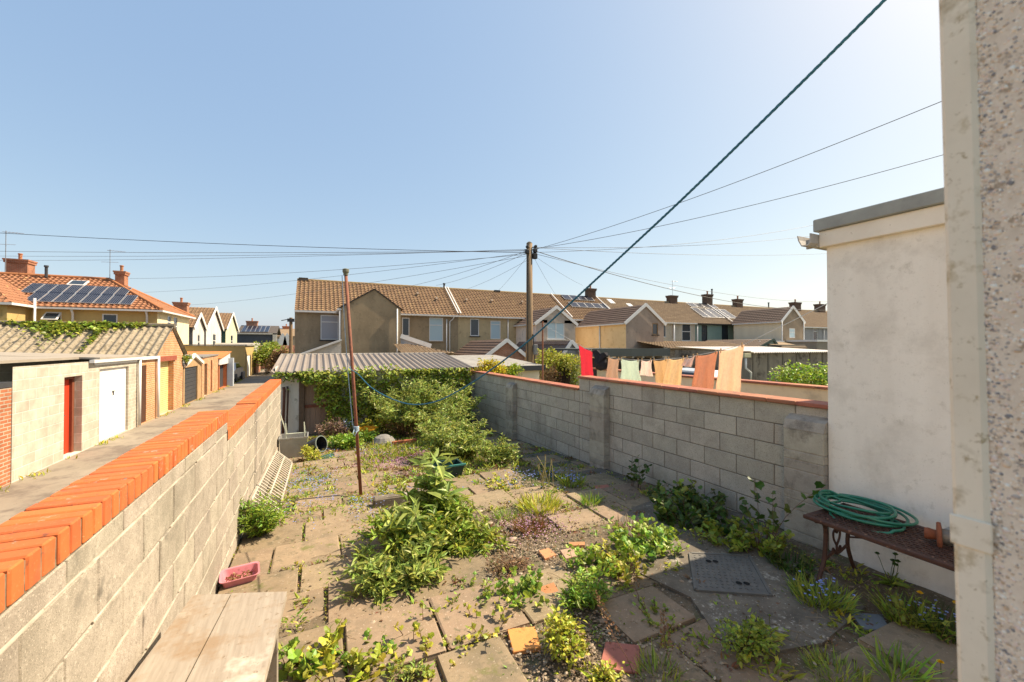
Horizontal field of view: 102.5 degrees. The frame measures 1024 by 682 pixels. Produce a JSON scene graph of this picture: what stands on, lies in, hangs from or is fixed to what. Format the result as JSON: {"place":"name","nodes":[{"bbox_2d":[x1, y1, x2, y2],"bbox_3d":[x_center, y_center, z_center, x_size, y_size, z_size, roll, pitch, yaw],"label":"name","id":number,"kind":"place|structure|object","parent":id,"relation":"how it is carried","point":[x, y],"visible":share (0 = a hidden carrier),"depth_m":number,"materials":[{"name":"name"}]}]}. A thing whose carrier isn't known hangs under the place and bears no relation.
{"place":"outdoors","nodes":[
{"label":"outdoors","id":0,"kind":"place"},
{"bbox_2d":[0,356,98,482],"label":"store building","id":1,"kind":"structure","parent":0,"point":[54,411],"depth_m":9.50,"materials":[{"name":"beige paint"}]},
{"bbox_2d":[0,370,273,523],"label":"lane","id":2,"kind":"structure","parent":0,"point":[21,495],"depth_m":10.46,"materials":[{"name":"concrete"}]},
{"bbox_2d":[182,353,203,404],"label":"garage","id":3,"kind":"structure","parent":0,"point":[192,381],"depth_m":20.12,"materials":[{"name":"orange paint"}]},
{"bbox_2d":[186,354,218,397],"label":"store building","id":4,"kind":"structure","parent":0,"point":[209,375],"depth_m":23.22,"materials":[{"name":"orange brick"}]},
{"bbox_2d":[237,318,280,344],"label":"house","id":5,"kind":"structure","parent":0,"point":[252,331],"depth_m":67.22,"materials":[{"name":"grey stone"}]},
{"bbox_2d":[271,352,471,433],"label":"garden shed","id":6,"kind":"structure","parent":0,"point":[302,408],"depth_m":12.00,"materials":[{"name":"grey wood"}]},
{"bbox_2d":[304,377,336,433],"bbox_3d":[-5.284,1.788,11.371,0.823,1.570,0.050,0,-1,-25],"label":"door","id":7,"kind":"structure","parent":6,"relation":"in","point":[309,407],"depth_m":11.28,"materials":[{"name":"wood"}]},
{"bbox_2d":[272,363,471,434],"bbox_3d":[-3.635,1.659,11.748,5.639,2.058,0.662,0,-1,-25],"label":"ivy","id":8,"kind":"object","parent":6,"relation":"attached to","point":[310,375],"visible":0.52,"depth_m":11.51,"materials":[{"name":"green plant"}]},
{"bbox_2d":[0,0,943,328],"label":"sky","id":9,"kind":"structure","parent":0,"point":[408,126],"materials":[{"name":"blue"}]},
{"bbox_2d":[446,287,564,349],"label":"terraced house","id":10,"kind":"structure","parent":0,"point":[491,314],"depth_m":38.71,"materials":[{"name":"brown tile"}]},
{"bbox_2d":[513,305,577,344],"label":"wing","id":11,"kind":"structure","parent":10,"relation":"attached to","point":[563,323],"depth_m":36.37,"materials":[{"name":"paint"}]},
{"bbox_2d":[473,427,629,479],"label":"side path","id":12,"kind":"structure","parent":0,"point":[597,470],"depth_m":7.47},
{"bbox_2d":[550,286,609,322],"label":"terraced house","id":13,"kind":"structure","parent":0,"point":[578,309],"depth_m":45.01,"materials":[{"name":"brown tile"}]},
{"bbox_2d":[216,422,956,681],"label":"garden ground","id":14,"kind":"structure","parent":0,"point":[846,644],"depth_m":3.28,"materials":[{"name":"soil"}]},
{"bbox_2d":[237,489,292,537],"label":"leafy plant","id":15,"kind":"object","parent":14,"relation":"on","point":[254,520],"visible":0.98,"depth_m":4.42,"materials":[{"name":"green plant"}]},
{"bbox_2d":[251,450,292,512],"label":"gate","id":16,"kind":"structure","parent":14,"relation":"on","point":[284,458],"depth_m":6.39,"materials":[{"name":"white metal"}]},
{"bbox_2d":[278,432,308,457],"bbox_3d":[-4.658,2.250,8.780,0.551,0.470,0.530,0,-1,-25],"label":"metal tank","id":17,"kind":"object","parent":14,"relation":"on","point":[290,445],"visible":0.84,"depth_m":8.58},
{"bbox_2d":[327,428,379,448],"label":"leafy plant","id":18,"kind":"object","parent":14,"relation":"on","point":[343,441],"visible":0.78,"depth_m":9.62,"materials":[{"name":"green plant"}]},
{"bbox_2d":[363,644,412,679],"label":"leafy weed","id":19,"kind":"object","parent":14,"relation":"on","point":[381,656],"visible":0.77,"depth_m":2.49,"materials":[{"name":"yellow plant"}]},
{"bbox_2d":[332,528,451,604],"bbox_3d":[-0.975,1.856,3.561,0.936,0.432,0.947,0,-1,-7],"label":"buddleia","id":20,"kind":"object","parent":14,"relation":"on","point":[378,574],"visible":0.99,"depth_m":3.37,"materials":[{"name":"green plant"}]},
{"bbox_2d":[310,442,485,496],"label":"pink flowers","id":21,"kind":"object","parent":14,"relation":"on","point":[387,460],"visible":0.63,"depth_m":7.87,"materials":[{"name":"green plant"}]},
{"bbox_2d":[359,371,442,435],"bbox_3d":[-3.040,1.686,10.987,1.982,1.714,2.404,0,-1,27],"label":"buddleia","id":22,"kind":"object","parent":14,"relation":"on","point":[388,409],"visible":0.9,"depth_m":10.89,"materials":[{"name":"green plant"}]},
{"bbox_2d":[347,473,487,555],"bbox_3d":[-0.914,1.757,4.168,1.405,0.682,1.371,0,-1,-25],"label":"buddleia","id":23,"kind":"object","parent":14,"relation":"on","point":[440,519],"visible":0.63,"depth_m":4.04,"materials":[{"name":"green plant"}]},
{"bbox_2d":[401,447,474,519],"bbox_3d":[-0.801,1.647,4.514,0.768,0.966,0.738,0,-1,16],"label":"tall weed","id":24,"kind":"object","parent":14,"relation":"on","point":[440,474],"visible":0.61,"depth_m":4.45,"materials":[{"name":"green plant"}]},
{"bbox_2d":[350,423,527,486],"bbox_3d":[-2.082,2.310,9.292,3.014,0.420,6.006,0,-1,-25],"label":"rough growth","id":25,"kind":"object","parent":14,"relation":"on","point":[387,445],"visible":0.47,"depth_m":8.42,"materials":[{"name":"green plant"}]},
{"bbox_2d":[412,398,477,438],"bbox_3d":[-1.677,1.959,9.908,1.597,1.120,1.825,0,-1,-25],"label":"buddleia","id":26,"kind":"object","parent":14,"relation":"on","point":[430,424],"visible":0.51,"depth_m":9.73,"materials":[{"name":"green plant"}]},
{"bbox_2d":[406,378,486,422],"bbox_3d":[-1.710,1.798,11.331,2.220,1.496,1.779,0,-1,30],"label":"buddleia","id":27,"kind":"object","parent":14,"relation":"on","point":[462,396],"visible":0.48,"depth_m":11.12,"materials":[{"name":"green plant"}]},
{"bbox_2d":[416,411,495,458],"bbox_3d":[-1.085,1.912,8.224,1.700,0.908,1.461,0,-1,-39],"label":"buddleia","id":28,"kind":"object","parent":14,"relation":"on","point":[464,441],"visible":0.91,"depth_m":7.99,"materials":[{"name":"green plant"}]},
{"bbox_2d":[435,507,515,561],"bbox_3d":[-0.398,1.917,4.125,0.900,0.400,0.764,0,-1,27],"label":"buddleia","id":29,"kind":"object","parent":14,"relation":"on","point":[489,533],"visible":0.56,"depth_m":4.01,"materials":[{"name":"green plant"}]},
{"bbox_2d":[473,432,522,463],"bbox_3d":[-0.256,2.039,7.693,0.936,0.555,0.861,0,-1,0],"label":"buddleia","id":30,"kind":"object","parent":14,"relation":"on","point":[489,453],"visible":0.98,"depth_m":7.58,"materials":[{"name":"green plant"}]},
{"bbox_2d":[507,627,540,655],"bbox_3d":[0.078,1.984,2.727,0.195,0.031,0.211,0,-1,-9],"label":"loose tile","id":31,"kind":"object","parent":14,"relation":"on","point":[523,644],"visible":0.95,"depth_m":2.71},
{"bbox_2d":[472,510,599,558],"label":"pink flowers","id":32,"kind":"object","parent":14,"relation":"on","point":[535,533],"visible":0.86,"depth_m":4.41,"materials":[{"name":"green plant"}]},
{"bbox_2d":[539,604,590,670],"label":"leafy plant","id":33,"kind":"object","parent":14,"relation":"on","point":[564,623],"visible":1,"depth_m":2.58,"materials":[{"name":"green plant"}]},
{"bbox_2d":[217,425,931,681],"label":"ground weeds","id":34,"kind":"object","parent":14,"relation":"on","point":[779,664],"visible":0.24,"depth_m":4.00,"materials":[{"name":"green plant"}]},
{"bbox_2d":[225,438,955,681],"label":"leaf litter","id":35,"kind":"object","parent":14,"relation":"on","point":[696,653],"visible":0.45,"depth_m":3.33,"materials":[{"name":"plant"}]},
{"bbox_2d":[587,658,628,681],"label":"leafy plant","id":36,"kind":"object","parent":14,"relation":"on","point":[604,674],"visible":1,"depth_m":2.36,"materials":[{"name":"yellow plant"}]},
{"bbox_2d":[600,642,639,673],"bbox_3d":[0.673,1.982,2.561,0.235,0.031,0.287,0,-1,17],"label":"loose tile","id":37,"kind":"object","parent":14,"relation":"on","point":[613,653],"visible":0.81,"depth_m":2.57,"materials":[{"name":"tile"}]},
{"bbox_2d":[469,370,828,549],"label":"garden wall","id":38,"kind":"structure","parent":14,"relation":"on","point":[726,443],"depth_m":5.59,"materials":[{"name":"grey concrete"}]},
{"bbox_2d":[649,486,724,529],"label":"leafy weed","id":39,"kind":"object","parent":14,"relation":"on","point":[664,509],"visible":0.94,"depth_m":4.56,"materials":[{"name":"green plant"}]},
{"bbox_2d":[689,513,756,551],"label":"leafy weed","id":40,"kind":"object","parent":14,"relation":"on","point":[713,532],"visible":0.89,"depth_m":4.01,"materials":[{"name":"green plant"}]},
{"bbox_2d":[705,613,784,668],"bbox_3d":[1.522,1.885,2.616,0.515,0.246,0.343,0,-1,-25],"label":"leafy plant","id":41,"kind":"object","parent":14,"relation":"on","point":[751,637],"visible":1,"depth_m":2.58,"materials":[{"name":"green plant"}]},
{"bbox_2d":[858,584,955,630],"bbox_3d":[2.803,1.893,2.918,0.465,0.218,0.455,0,-1,12],"label":"grass tuft","id":42,"kind":"object","parent":14,"relation":"on","point":[920,610],"visible":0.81,"depth_m":2.91,"materials":[{"name":"green plant"}]},
{"bbox_2d":[905,598,956,644],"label":"grass tuft","id":43,"kind":"object","parent":14,"relation":"on","point":[942,618],"visible":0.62,"depth_m":2.83,"materials":[{"name":"green plant"}]},
{"bbox_2d":[939,0,1023,681],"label":"house wall","id":44,"kind":"structure","parent":14,"relation":"on","point":[982,64],"depth_m":0.41,"materials":[{"name":"paint"}]},
{"bbox_2d":[218,427,957,681],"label":"patio","id":45,"kind":"structure","parent":0,"point":[485,660],"depth_m":3.10,"materials":[{"name":"stone"}]},
{"bbox_2d":[128,591,286,681],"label":"plank table","id":46,"kind":"object","parent":45,"relation":"on","point":[232,637],"visible":1,"depth_m":1.88,"materials":[{"name":"wood"}]},
{"bbox_2d":[219,561,259,587],"bbox_3d":[-2.327,2.014,3.514,0.289,0.093,0.230,0,-1,-33],"label":"tray","id":47,"kind":"object","parent":45,"relation":"on","point":[238,575],"visible":1,"depth_m":3.54,"materials":[{"name":"pink plastic"}]},
{"bbox_2d":[278,637,322,681],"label":"leafy weed","id":48,"kind":"object","parent":45,"relation":"on","point":[293,656],"visible":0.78,"depth_m":2.42,"materials":[{"name":"green plant"}]},
{"bbox_2d":[290,618,346,663],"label":"leafy weed","id":49,"kind":"object","parent":45,"relation":"on","point":[338,632],"visible":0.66,"depth_m":2.56,"materials":[{"name":"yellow plant"}]},
{"bbox_2d":[303,637,380,681],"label":"leafy weed","id":50,"kind":"object","parent":45,"relation":"on","point":[328,661],"visible":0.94,"depth_m":2.38,"materials":[{"name":"green plant"}]},
{"bbox_2d":[342,268,361,495],"bbox_3d":[-2.313,0.613,5.951,0.324,3.343,0.088,0,-1,15],"label":"clothes pole","id":51,"kind":"object","parent":45,"relation":"on","point":[345,271],"visible":0.93,"depth_m":5.95,"materials":[{"name":"metal"}]},
{"bbox_2d":[349,0,886,404],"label":"rope","id":52,"kind":"object","parent":51,"relation":"attached to","point":[862,22],"visible":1,"depth_m":1.65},
{"bbox_2d":[378,495,434,551],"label":"tall weed","id":53,"kind":"object","parent":45,"relation":"on","point":[413,521],"visible":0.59,"depth_m":3.88,"materials":[{"name":"green plant"}]},
{"bbox_2d":[380,654,436,681],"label":"leafy plant","id":54,"kind":"object","parent":45,"relation":"on","point":[408,677],"visible":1,"depth_m":2.40,"materials":[{"name":"green plant"}]},
{"bbox_2d":[463,596,511,642],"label":"leafy weed","id":55,"kind":"object","parent":45,"relation":"on","point":[486,635],"visible":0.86,"depth_m":2.82,"materials":[{"name":"yellow plant"}]},
{"bbox_2d":[493,564,549,606],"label":"leafy weed","id":56,"kind":"object","parent":45,"relation":"on","point":[533,586],"visible":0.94,"depth_m":3.19,"materials":[{"name":"green plant"}]},
{"bbox_2d":[515,491,563,515],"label":"grass tuft","id":57,"kind":"object","parent":45,"relation":"on","point":[527,501],"visible":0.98,"depth_m":5.18,"materials":[{"name":"yellow plant"}]},
{"bbox_2d":[555,569,615,611],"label":"leafy plant","id":58,"kind":"object","parent":45,"relation":"on","point":[580,595],"visible":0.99,"depth_m":3.08,"materials":[{"name":"green plant"}]},
{"bbox_2d":[559,543,620,578],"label":"leafy weed","id":59,"kind":"object","parent":45,"relation":"on","point":[582,559],"visible":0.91,"depth_m":3.61,"materials":[{"name":"green plant"}]},
{"bbox_2d":[594,538,654,582],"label":"leafy weed","id":60,"kind":"object","parent":45,"relation":"on","point":[620,563],"visible":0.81,"depth_m":3.55,"materials":[{"name":"yellow plant"}]},
{"bbox_2d":[631,641,695,681],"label":"grass tuft","id":61,"kind":"object","parent":45,"relation":"on","point":[656,662],"visible":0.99,"depth_m":2.47,"materials":[{"name":"green plant"}]},
{"bbox_2d":[795,640,873,681],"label":"grass tuft","id":62,"kind":"object","parent":45,"relation":"on","point":[867,677],"visible":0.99,"depth_m":2.48,"materials":[{"name":"green plant"}]},
{"bbox_2d":[803,503,954,583],"bbox_3d":[2.948,1.701,2.961,0.600,0.541,1.260,0,-1,-25],"label":"bench","id":63,"kind":"object","parent":45,"relation":"on","point":[912,541],"visible":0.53,"depth_m":3.09,"materials":[{"name":"wood"}]},
{"bbox_2d":[813,489,918,533],"bbox_3d":[2.891,1.393,3.397,0.612,0.145,0.666,0,-1,-25],"label":"garden hose","id":64,"kind":"object","parent":63,"relation":"on","point":[884,511],"visible":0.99,"depth_m":3.34,"materials":[{"name":"rubber"}]},
{"bbox_2d":[854,635,946,681],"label":"grass tuft","id":65,"kind":"object","parent":45,"relation":"on","point":[904,673],"visible":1,"depth_m":2.46,"materials":[{"name":"green plant"}]},
{"bbox_2d":[879,588,956,641],"bbox_3d":[2.798,1.909,2.831,0.389,0.212,0.392,0,-1,17],"label":"leafy weed","id":66,"kind":"object","parent":45,"relation":"on","point":[899,604],"visible":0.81,"depth_m":2.86,"materials":[{"name":"green plant"}]},
{"bbox_2d":[598,280,697,359],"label":"terraced house","id":67,"kind":"structure","parent":0,"point":[680,326],"depth_m":48.68,"materials":[{"name":"brown tile"}]},
{"bbox_2d":[673,289,735,340],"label":"terraced house","id":68,"kind":"structure","parent":0,"point":[711,321],"depth_m":51.57,"materials":[{"name":"brown tile"}]},
{"bbox_2d":[593,368,827,401],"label":"garden wall","id":69,"kind":"structure","parent":0,"point":[804,391],"depth_m":9.46,"materials":[{"name":"brick"}]},
{"bbox_2d":[619,500,864,655],"bbox_3d":[1.928,2.053,4.052,1.654,0.126,2.998,0,-1,2],"label":"concrete apron","id":70,"kind":"object","parent":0,"point":[709,610],"visible":0.44,"depth_m":3.17,"materials":[{"name":"concrete"}]},
{"bbox_2d":[602,513,678,561],"bbox_3d":[1.231,1.903,3.952,0.649,0.328,0.726,0,-1,-25],"label":"leafy weed","id":71,"kind":"object","parent":70,"relation":"on","point":[620,538],"visible":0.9,"depth_m":3.92,"materials":[{"name":"green plant"}]},
{"bbox_2d":[695,501,748,533],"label":"leafy weed","id":72,"kind":"object","parent":70,"relation":"on","point":[704,510],"visible":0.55,"depth_m":4.44,"materials":[{"name":"green plant"}]},
{"bbox_2d":[689,552,772,596],"bbox_3d":[1.820,1.974,3.519,0.574,0.017,0.729,0,-1,16],"label":"drain cover","id":73,"kind":"object","parent":70,"relation":"on","point":[727,573],"visible":1,"depth_m":3.46,"materials":[{"name":"grey metal"}]},
{"bbox_2d":[725,515,794,558],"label":"leafy weed","id":74,"kind":"object","parent":70,"relation":"on","point":[778,542],"visible":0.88,"depth_m":3.89,"materials":[{"name":"green plant"}]},
{"bbox_2d":[739,476,824,550],"bbox_3d":[2.480,1.633,3.803,0.684,0.777,0.196,0,-1,37],"label":"leafy weed","id":75,"kind":"object","parent":70,"relation":"on","point":[760,485],"visible":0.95,"depth_m":3.88,"materials":[{"name":"green plant"}]},
{"bbox_2d":[780,565,868,614],"bbox_3d":[2.377,1.910,3.138,0.566,0.188,0.566,0,-1,36],"label":"grass tuft","id":76,"kind":"object","parent":70,"relation":"on","point":[831,595],"visible":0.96,"depth_m":3.14,"materials":[{"name":"green plant"}]},
{"bbox_2d":[675,346,827,382],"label":"garage","id":77,"kind":"structure","parent":0,"point":[759,362],"depth_m":22.85,"materials":[{"name":"concrete"}]},
{"bbox_2d":[759,299,826,339],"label":"terraced house","id":78,"kind":"structure","parent":0,"point":[815,326],"depth_m":61.30,"materials":[{"name":"paint"}]},
{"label":"neighbouring gardens","id":79,"kind":"structure","parent":0,"visible":0},
{"bbox_2d":[437,355,545,378],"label":"garage","id":80,"kind":"structure","parent":79,"relation":"on","point":[531,370],"depth_m":15.03,"materials":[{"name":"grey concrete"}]},
{"bbox_2d":[542,321,543,379],"bbox_3d":[0.903,0.974,12.098,0.046,3.115,0.046,0,-1,-3],"label":"line post","id":81,"kind":"object","parent":79,"relation":"on","point":[542,352],"visible":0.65,"depth_m":12.08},
{"bbox_2d":[544,303,826,359],"bbox_3d":[2.541,-0.065,8.650,0.009,0.927,7.618,0,-1,-25],"label":"washing line","id":82,"kind":"object","parent":81,"relation":"attached to","point":[723,349],"visible":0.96,"depth_m":6.45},
{"bbox_2d":[692,349,717,388],"bbox_3d":[3.266,0.491,7.011,0.114,0.697,0.478,0,-1,-25],"label":"towel","id":83,"kind":"object","parent":82,"relation":"hanging from","point":[704,373],"visible":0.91,"depth_m":6.97,"materials":[{"name":"fabric"}]},
{"bbox_2d":[716,343,743,391],"bbox_3d":[3.475,0.437,6.595,0.094,0.821,0.484,0,-1,-25],"label":"towel","id":84,"kind":"object","parent":82,"relation":"hanging from","point":[729,371],"visible":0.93,"depth_m":6.55,"materials":[{"name":"fabric"}]},
{"bbox_2d":[535,346,580,383],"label":"arched shrub","id":85,"kind":"object","parent":79,"relation":"on","point":[560,360],"visible":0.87,"depth_m":15.41,"materials":[{"name":"green plant"}]},
{"bbox_2d":[766,359,827,385],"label":"hedge","id":86,"kind":"object","parent":79,"relation":"on","point":[796,375],"visible":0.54,"depth_m":9.89,"materials":[{"name":"green plant"}]},
{"bbox_2d":[797,187,955,599],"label":"outbuilding","id":87,"kind":"structure","parent":79,"relation":"on","point":[889,429],"depth_m":3.52,"materials":[{"name":"white paint"}]},
{"label":"ground","id":88,"kind":"structure","parent":0,"visible":0},
{"bbox_2d":[0,382,12,487],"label":"brick wall","id":89,"kind":"structure","parent":88,"relation":"on","point":[5,426],"depth_m":8.04,"materials":[{"name":"red brick"}]},
{"bbox_2d":[0,352,143,443],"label":"garage","id":90,"kind":"structure","parent":88,"relation":"on","point":[119,394],"depth_m":12.61,"materials":[{"name":"white paint"}]},
{"bbox_2d":[99,367,125,441],"bbox_3d":[-12.009,1.834,12.334,0.092,2.040,1.910,0,-1,-25],"label":"garage door","id":91,"kind":"structure","parent":90,"relation":"in","point":[112,394],"depth_m":12.32,"materials":[{"name":"white paint"}]},
{"bbox_2d":[0,320,187,425],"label":"garage","id":92,"kind":"structure","parent":88,"relation":"on","point":[160,347],"depth_m":15.46,"materials":[{"name":"orange brick"}]},
{"bbox_2d":[0,318,153,353],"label":"creeper","id":93,"kind":"object","parent":92,"relation":"on","point":[46,326],"visible":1,"depth_m":15.39,"materials":[{"name":"green plant"}]},
{"bbox_2d":[0,232,195,343],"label":"semi detached house","id":94,"kind":"structure","parent":88,"relation":"on","point":[27,293],"depth_m":28.70,"materials":[{"name":"orange tile"}]},
{"bbox_2d":[0,379,280,681],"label":"garden wall","id":95,"kind":"structure","parent":88,"relation":"on","point":[109,570],"depth_m":1.82,"materials":[{"name":"concrete"}]},
{"bbox_2d":[189,307,223,343],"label":"house","id":96,"kind":"structure","parent":88,"relation":"on","point":[213,321],"depth_m":44.74,"materials":[{"name":"paint"}]},
{"bbox_2d":[187,351,233,388],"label":"garage","id":97,"kind":"structure","parent":88,"relation":"on","point":[226,371],"depth_m":27.55,"materials":[{"name":"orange paint"}]},
{"bbox_2d":[184,344,254,377],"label":"outbuilding","id":98,"kind":"structure","parent":88,"relation":"on","point":[242,355],"depth_m":34.37,"materials":[{"name":"beige paint"}]},
{"bbox_2d":[219,312,238,342],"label":"house","id":99,"kind":"structure","parent":88,"relation":"on","point":[231,328],"depth_m":53.78,"materials":[{"name":"paint"}]},
{"bbox_2d":[295,277,459,353],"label":"terraced house","id":100,"kind":"structure","parent":88,"relation":"on","point":[430,314],"depth_m":34.98,"materials":[{"name":"brown tile"}]},
{"bbox_2d":[319,315,338,340],"bbox_3d":[-14.199,-1.014,32.004,1.457,2.011,0.180,0,-1,-25],"label":"window","id":101,"kind":"structure","parent":100,"relation":"in","point":[329,323],"depth_m":32.06,"materials":[{"name":"glass"}]},
{"bbox_2d":[335,289,402,371],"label":"wing","id":102,"kind":"structure","parent":100,"relation":"attached to","point":[375,315],"depth_m":29.55,"materials":[{"name":"paint"}]},
{"bbox_2d":[394,334,454,369],"bbox_3d":[-6.796,1.301,29.846,3.564,3.644,6.213,0,-1,-25],"label":"extension","id":103,"kind":"object","parent":88,"relation":"on","point":[408,344],"visible":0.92,"depth_m":28.63,"materials":[{"name":"brown tile"}]},
{"bbox_2d":[454,338,525,360],"bbox_3d":[-1.873,1.498,31.646,3.491,3.288,7.172,0,-1,-25],"label":"extension","id":104,"kind":"object","parent":88,"relation":"on","point":[506,347],"visible":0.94,"depth_m":29.01,"materials":[{"name":"tile"}]},
{"bbox_2d":[524,241,537,362],"bbox_3d":[0.875,-0.947,20.064,0.612,7.832,0.494,0,-1,-25],"label":"telegraph pole","id":105,"kind":"object","parent":88,"relation":"on","point":[531,348],"visible":0.88,"depth_m":19.93,"materials":[{"name":"brown wood"}]},
{"bbox_2d":[517,340,579,384],"bbox_3d":[2.482,1.551,32.049,1.752,3.192,8.172,0,-1,-25],"label":"extension","id":106,"kind":"object","parent":88,"relation":"on","point":[561,344],"visible":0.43,"depth_m":29.67,"materials":[{"name":"brown tile"}]},
{"bbox_2d":[539,348,669,375],"bbox_3d":[5.181,1.745,24.568,5.268,2.642,6.000,0,-1,-25],"label":"car port","id":107,"kind":"object","parent":88,"relation":"on","point":[640,353],"visible":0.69,"depth_m":22.20,"materials":[{"name":"metal"}]},
{"bbox_2d":[575,303,666,372],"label":"wing","id":108,"kind":"structure","parent":88,"relation":"on","point":[626,327],"depth_m":36.47,"materials":[{"name":"paint"}]},
{"bbox_2d":[637,341,747,359],"bbox_3d":[16.483,1.596,36.337,11.081,3.194,4.210,0,-1,-25],"label":"extension","id":109,"kind":"object","parent":88,"relation":"on","point":[673,346],"visible":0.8,"depth_m":35.55,"materials":[{"name":"stone"}]},
{"bbox_2d":[731,306,805,342],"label":"wing","id":110,"kind":"structure","parent":88,"relation":"on","point":[752,324],"depth_m":46.57,"materials":[{"name":"paint"}]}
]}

